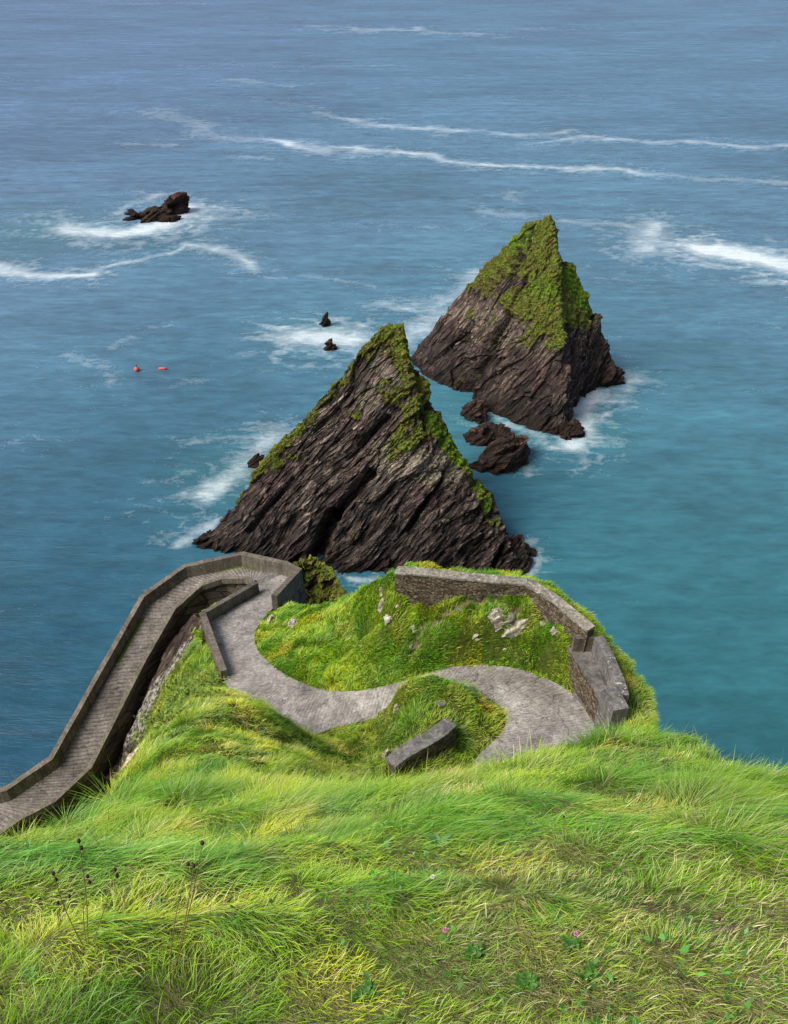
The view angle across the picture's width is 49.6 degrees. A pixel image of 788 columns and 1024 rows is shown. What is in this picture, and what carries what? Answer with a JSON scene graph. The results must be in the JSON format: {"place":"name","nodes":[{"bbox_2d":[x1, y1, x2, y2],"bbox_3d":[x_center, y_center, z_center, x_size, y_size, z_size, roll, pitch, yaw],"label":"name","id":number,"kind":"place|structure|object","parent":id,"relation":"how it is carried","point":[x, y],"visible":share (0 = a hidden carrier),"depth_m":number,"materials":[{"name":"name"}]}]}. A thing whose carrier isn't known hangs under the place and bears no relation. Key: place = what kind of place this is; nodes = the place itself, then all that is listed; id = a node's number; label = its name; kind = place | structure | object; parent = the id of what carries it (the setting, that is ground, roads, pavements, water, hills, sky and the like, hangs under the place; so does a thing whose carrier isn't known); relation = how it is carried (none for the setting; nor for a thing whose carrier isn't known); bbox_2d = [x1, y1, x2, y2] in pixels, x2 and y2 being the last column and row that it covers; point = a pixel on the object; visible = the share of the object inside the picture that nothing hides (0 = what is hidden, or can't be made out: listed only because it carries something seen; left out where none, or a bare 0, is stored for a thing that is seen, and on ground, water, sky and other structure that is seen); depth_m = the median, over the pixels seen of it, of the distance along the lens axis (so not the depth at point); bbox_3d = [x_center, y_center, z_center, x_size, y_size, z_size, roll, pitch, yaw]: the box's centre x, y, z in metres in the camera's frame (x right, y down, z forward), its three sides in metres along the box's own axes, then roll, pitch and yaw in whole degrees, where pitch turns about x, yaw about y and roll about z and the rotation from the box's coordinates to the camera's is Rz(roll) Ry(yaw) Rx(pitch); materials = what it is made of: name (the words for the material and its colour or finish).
{"place":"outdoors","nodes":[
{"label":"outdoors","id":0,"kind":"place"},
{"bbox_2d":[0,566,596,828],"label":"path","id":1,"kind":"structure","parent":0,"point":[542,709],"depth_m":39.28,"materials":[{"name":"grey concrete"}]},
{"bbox_2d":[0,0,787,786],"bbox_3d":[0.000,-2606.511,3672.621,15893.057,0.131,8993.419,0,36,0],"label":"sea","id":2,"kind":"structure","parent":0,"point":[358,172],"depth_m":137.64,"materials":[{"name":"liquid"}]},
{"bbox_2d":[122,192,190,222],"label":"skerry","id":3,"kind":"structure","parent":2,"relation":"in","point":[172,207],"depth_m":161.66,"materials":[{"name":"stone"}]},
{"bbox_2d":[192,529,214,548],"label":"sea rock","id":4,"kind":"object","parent":2,"relation":"in","point":[200,540],"visible":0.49,"depth_m":80.30,"materials":[{"name":"brown stone"}]},
{"bbox_2d":[247,452,264,468],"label":"sea rock","id":5,"kind":"object","parent":2,"relation":"in","point":[254,461],"visible":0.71,"depth_m":91.54,"materials":[{"name":"stone"}]},
{"bbox_2d":[319,312,330,326],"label":"sea rock","id":6,"kind":"object","parent":2,"relation":"in","point":[325,322],"visible":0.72,"depth_m":121.16,"materials":[{"name":"stone"}]},
{"bbox_2d":[323,338,337,350],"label":"sea rock","id":7,"kind":"object","parent":2,"relation":"in","point":[330,345],"visible":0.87,"depth_m":114.85,"materials":[{"name":"grey stone"}]},
{"bbox_2d":[204,322,533,575],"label":"sea stack","id":8,"kind":"object","parent":2,"relation":"in","point":[363,465],"visible":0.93,"depth_m":76.72,"materials":[{"name":"grey stone"}]},
{"bbox_2d":[460,398,488,424],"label":"sea rock","id":9,"kind":"object","parent":2,"relation":"in","point":[475,410],"visible":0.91,"depth_m":99.64,"materials":[{"name":"brown stone"}]},
{"bbox_2d":[462,421,510,446],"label":"sea rock","id":10,"kind":"object","parent":2,"relation":"in","point":[485,434],"visible":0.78,"depth_m":95.41,"materials":[{"name":"brown stone"}]},
{"bbox_2d":[468,431,530,474],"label":"sea rock","id":11,"kind":"object","parent":2,"relation":"in","point":[509,452],"visible":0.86,"depth_m":91.02,"materials":[{"name":"brown stone"}]},
{"bbox_2d":[411,215,614,440],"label":"sea stack","id":12,"kind":"object","parent":2,"relation":"in","point":[515,335],"visible":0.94,"depth_m":100.34,"materials":[{"name":"stone"}]},
{"bbox_2d":[512,535,536,555],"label":"sea rock","id":13,"kind":"object","parent":2,"relation":"in","point":[516,542],"visible":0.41,"depth_m":78.97,"materials":[{"name":"black stone"}]},
{"bbox_2d":[558,419,584,438],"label":"sea rock","id":14,"kind":"object","parent":2,"relation":"in","point":[576,428],"visible":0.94,"depth_m":96.53,"materials":[{"name":"brown stone"}]},
{"bbox_2d":[599,366,624,387],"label":"sea rock","id":15,"kind":"object","parent":2,"relation":"in","point":[614,376],"visible":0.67,"depth_m":106.45,"materials":[{"name":"brown stone"}]},
{"bbox_2d":[0,560,787,1023],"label":"headland ground","id":16,"kind":"structure","parent":0,"point":[546,969],"depth_m":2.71,"materials":[{"name":"green plant"}]},
{"bbox_2d":[18,963,38,981],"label":"leafy plant","id":17,"kind":"object","parent":16,"relation":"on","point":[33,968],"visible":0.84,"depth_m":2.27,"materials":[{"name":"green plant"}]},
{"bbox_2d":[56,894,70,929],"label":"seed stalk","id":18,"kind":"object","parent":16,"relation":"on","point":[58,902],"visible":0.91,"depth_m":2.46,"materials":[{"name":"plant"}]},
{"bbox_2d":[51,838,118,947],"bbox_3d":[-0.801,0.983,2.239,0.144,0.514,0.101,-27,44,-32],"label":"seed stalk","id":19,"kind":"object","parent":16,"relation":"on","point":[87,875],"visible":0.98,"depth_m":2.25,"materials":[{"name":"green plant"}]},
{"bbox_2d":[0,551,305,838],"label":"sea wall","id":20,"kind":"structure","parent":16,"relation":"on","point":[202,596],"depth_m":50.69,"materials":[{"name":"concrete"}]},
{"bbox_2d":[143,894,166,914],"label":"leafy plant","id":21,"kind":"object","parent":16,"relation":"on","point":[161,900],"visible":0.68,"depth_m":2.86,"materials":[{"name":"green plant"}]},
{"bbox_2d":[104,613,205,779],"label":"crag","id":22,"kind":"structure","parent":16,"relation":"on","point":[177,642],"depth_m":49.54,"materials":[{"name":"grey stone"}]},
{"bbox_2d":[131,697,187,741],"bbox_3d":[-8.053,6.959,29.157,1.875,1.074,2.008,0,36,0],"label":"leafy shrub","id":23,"kind":"object","parent":16,"relation":"on","point":[163,718],"visible":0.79,"depth_m":29.24,"materials":[{"name":"green plant"}]},
{"bbox_2d":[169,840,204,985],"bbox_3d":[-0.528,1.014,2.164,0.180,0.664,0.060,-4,36,-5],"label":"seed stalk","id":24,"kind":"object","parent":16,"relation":"on","point":[202,843],"visible":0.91,"depth_m":2.15,"materials":[{"name":"green plant"}]},
{"bbox_2d":[155,672,221,715],"bbox_3d":[-7.601,6.609,31.529,2.335,1.141,2.337,0,36,0],"label":"leafy shrub","id":25,"kind":"object","parent":16,"relation":"on","point":[172,700],"visible":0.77,"depth_m":31.62,"materials":[{"name":"green plant"}]},
{"bbox_2d":[190,664,236,688],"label":"leafy shrub","id":26,"kind":"object","parent":16,"relation":"on","point":[216,678],"visible":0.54,"depth_m":40.58,"materials":[{"name":"green plant"}]},
{"bbox_2d":[200,581,258,683],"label":"parapet wall","id":27,"kind":"structure","parent":16,"relation":"on","point":[208,615],"depth_m":45.64,"materials":[{"name":"concrete"}]},
{"bbox_2d":[266,615,274,623],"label":"rock","id":28,"kind":"object","parent":16,"relation":"on","point":[270,618],"visible":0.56,"depth_m":45.10,"materials":[{"name":"stone"}]},
{"bbox_2d":[288,618,297,628],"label":"rock","id":29,"kind":"object","parent":16,"relation":"on","point":[291,622],"visible":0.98,"depth_m":43.13,"materials":[{"name":"stone"}]},
{"bbox_2d":[292,554,348,605],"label":"rock hump","id":30,"kind":"object","parent":16,"relation":"on","point":[321,581],"visible":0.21,"depth_m":61.74,"materials":[{"name":"green plant"}]},
{"bbox_2d":[349,970,379,1001],"bbox_3d":[-0.075,1.304,2.321,0.079,0.023,0.087,21,41,26],"label":"leafy plant","id":31,"kind":"object","parent":16,"relation":"on","point":[367,987],"visible":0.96,"depth_m":2.32,"materials":[{"name":"green plant"}]},
{"bbox_2d":[377,598,384,612],"bbox_3d":[-0.498,4.307,38.516,0.472,1.039,0.481,29,45,33],"label":"rock","id":32,"kind":"object","parent":16,"relation":"on","point":[381,604],"visible":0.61,"depth_m":38.30,"materials":[{"name":"stone"}]},
{"bbox_2d":[382,749,389,759],"bbox_3d":[-0.282,9.152,31.901,0.260,0.661,0.354,29,45,34],"label":"rock","id":33,"kind":"object","parent":16,"relation":"on","point":[386,752],"visible":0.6,"depth_m":31.76,"materials":[{"name":"stone"}]},
{"bbox_2d":[384,614,392,625],"bbox_3d":[-0.190,4.763,37.708,0.537,0.689,0.568,-13,38,-17],"label":"rock","id":34,"kind":"object","parent":16,"relation":"on","point":[387,618],"visible":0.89,"depth_m":37.43,"materials":[{"name":"stone"}]},
{"bbox_2d":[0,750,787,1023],"bbox_3d":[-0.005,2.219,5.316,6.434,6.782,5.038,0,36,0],"label":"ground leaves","id":35,"kind":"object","parent":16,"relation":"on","point":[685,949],"visible":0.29,"depth_m":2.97,"materials":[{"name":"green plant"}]},
{"bbox_2d":[1,723,787,1023],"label":"dry grass","id":36,"kind":"structure","parent":16,"relation":"on","point":[451,851],"depth_m":5.39,"materials":[{"name":"green plant"}]},
{"bbox_2d":[393,704,398,712],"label":"rock","id":37,"kind":"object","parent":16,"relation":"on","point":[395,708],"visible":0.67,"depth_m":33.06,"materials":[{"name":"stone"}]},
{"bbox_2d":[408,643,415,650],"bbox_3d":[0.868,5.989,37.669,0.632,0.580,0.435,-14,38,-19],"label":"rock","id":38,"kind":"object","parent":16,"relation":"on","point":[411,646],"visible":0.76,"depth_m":37.45,"materials":[{"name":"grey stone"}]},
{"bbox_2d":[410,623,422,632],"bbox_3d":[1.048,5.089,37.428,0.724,0.553,0.439,0,36,0],"label":"rock","id":39,"kind":"object","parent":16,"relation":"on","point":[413,628],"visible":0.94,"depth_m":37.27,"materials":[{"name":"stone"}]},
{"bbox_2d":[385,717,456,776],"bbox_3d":[1.008,8.924,31.087,2.936,1.768,0.668,-25,43,-30],"label":"wall stub","id":40,"kind":"object","parent":16,"relation":"on","point":[437,738],"depth_m":30.56,"materials":[{"name":"stone"}]},
{"bbox_2d":[428,874,437,889],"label":"white flower","id":41,"kind":"object","parent":16,"relation":"on","point":[433,878],"visible":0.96,"depth_m":2.95,"materials":[{"name":"green plant"}]},
{"bbox_2d":[425,833,452,848],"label":"leafy plant","id":42,"kind":"object","parent":16,"relation":"on","point":[435,836],"visible":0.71,"depth_m":3.92,"materials":[{"name":"green plant"}]},
{"bbox_2d":[439,927,448,944],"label":"clover flower","id":43,"kind":"object","parent":16,"relation":"on","point":[444,929],"visible":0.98,"depth_m":2.63,"materials":[{"name":"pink plant"}]},
{"bbox_2d":[436,699,452,706],"bbox_3d":[1.869,7.150,32.373,0.695,0.148,0.546,-24,42,-29],"label":"rock","id":44,"kind":"object","parent":16,"relation":"on","point":[441,704],"visible":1,"depth_m":32.21,"materials":[{"name":"grey stone"}]},
{"bbox_2d":[463,942,487,960],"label":"leafy plant","id":45,"kind":"object","parent":16,"relation":"on","point":[470,949],"visible":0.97,"depth_m":2.55,"materials":[{"name":"green plant"}]},
{"bbox_2d":[473,633,479,640],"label":"rock","id":46,"kind":"object","parent":16,"relation":"on","point":[475,636],"visible":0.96,"depth_m":36.40,"materials":[{"name":"stone"}]},
{"bbox_2d":[395,566,594,651],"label":"stone wall","id":47,"kind":"structure","parent":16,"relation":"on","point":[427,587],"depth_m":35.91,"materials":[{"name":"grey stone"}]},
{"bbox_2d":[488,608,528,638],"bbox_3d":[4.873,4.693,36.004,1.885,1.597,0.766,0,36,0],"label":"rock","id":48,"kind":"object","parent":16,"relation":"on","point":[496,616],"visible":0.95,"depth_m":35.74,"materials":[{"name":"stone"}]},
{"bbox_2d":[510,612,536,662],"bbox_3d":[5.449,5.339,35.652,1.139,1.980,1.114,-11,37,-15],"label":"leafy shrub","id":49,"kind":"object","parent":16,"relation":"on","point":[523,654],"visible":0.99,"depth_m":35.92,"materials":[{"name":"green plant"}]},
{"bbox_2d":[513,970,539,989],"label":"leafy plant","id":50,"kind":"object","parent":16,"relation":"on","point":[530,982],"visible":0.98,"depth_m":2.40,"materials":[{"name":"green plant"}]},
{"bbox_2d":[522,633,540,666],"bbox_3d":[5.799,5.638,35.669,0.705,1.794,0.789,-28,44,-33],"label":"leafy shrub","id":51,"kind":"object","parent":16,"relation":"on","point":[530,656],"visible":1,"depth_m":35.86,"materials":[{"name":"green plant"}]},
{"bbox_2d":[550,626,559,635],"bbox_3d":[6.696,4.877,34.801,0.656,0.360,0.385,0,36,0],"label":"rock","id":52,"kind":"object","parent":16,"relation":"on","point":[555,633],"visible":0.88,"depth_m":34.70,"materials":[{"name":"stone"}]},
{"bbox_2d":[568,1000,572,1019],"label":"seed stalk","id":53,"kind":"object","parent":16,"relation":"on","point":[569,1002],"visible":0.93,"depth_m":2.16,"materials":[{"name":"plant"}]},
{"bbox_2d":[559,935,583,953],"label":"leafy plant","id":54,"kind":"object","parent":16,"relation":"on","point":[567,941],"visible":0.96,"depth_m":2.53,"materials":[{"name":"green plant"}]},
{"bbox_2d":[570,931,580,948],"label":"clover flower","id":55,"kind":"object","parent":16,"relation":"on","point":[577,940],"visible":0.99,"depth_m":2.52,"materials":[{"name":"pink plant"}]},
{"bbox_2d":[572,692,586,708],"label":"path kerb","id":56,"kind":"structure","parent":16,"relation":"on","point":[575,696],"depth_m":34.15,"materials":[{"name":"grey concrete"}]},
{"bbox_2d":[573,957,602,990],"bbox_3d":[0.557,1.291,2.378,0.085,0.032,0.077,-21,41,-26],"label":"leafy plant","id":57,"kind":"object","parent":16,"relation":"on","point":[592,972],"visible":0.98,"depth_m":2.38,"materials":[{"name":"green plant"}]},
{"bbox_2d":[564,634,628,731],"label":"stone wall","id":58,"kind":"structure","parent":16,"relation":"on","point":[599,686],"depth_m":32.90,"materials":[{"name":"stone"}]}
]}

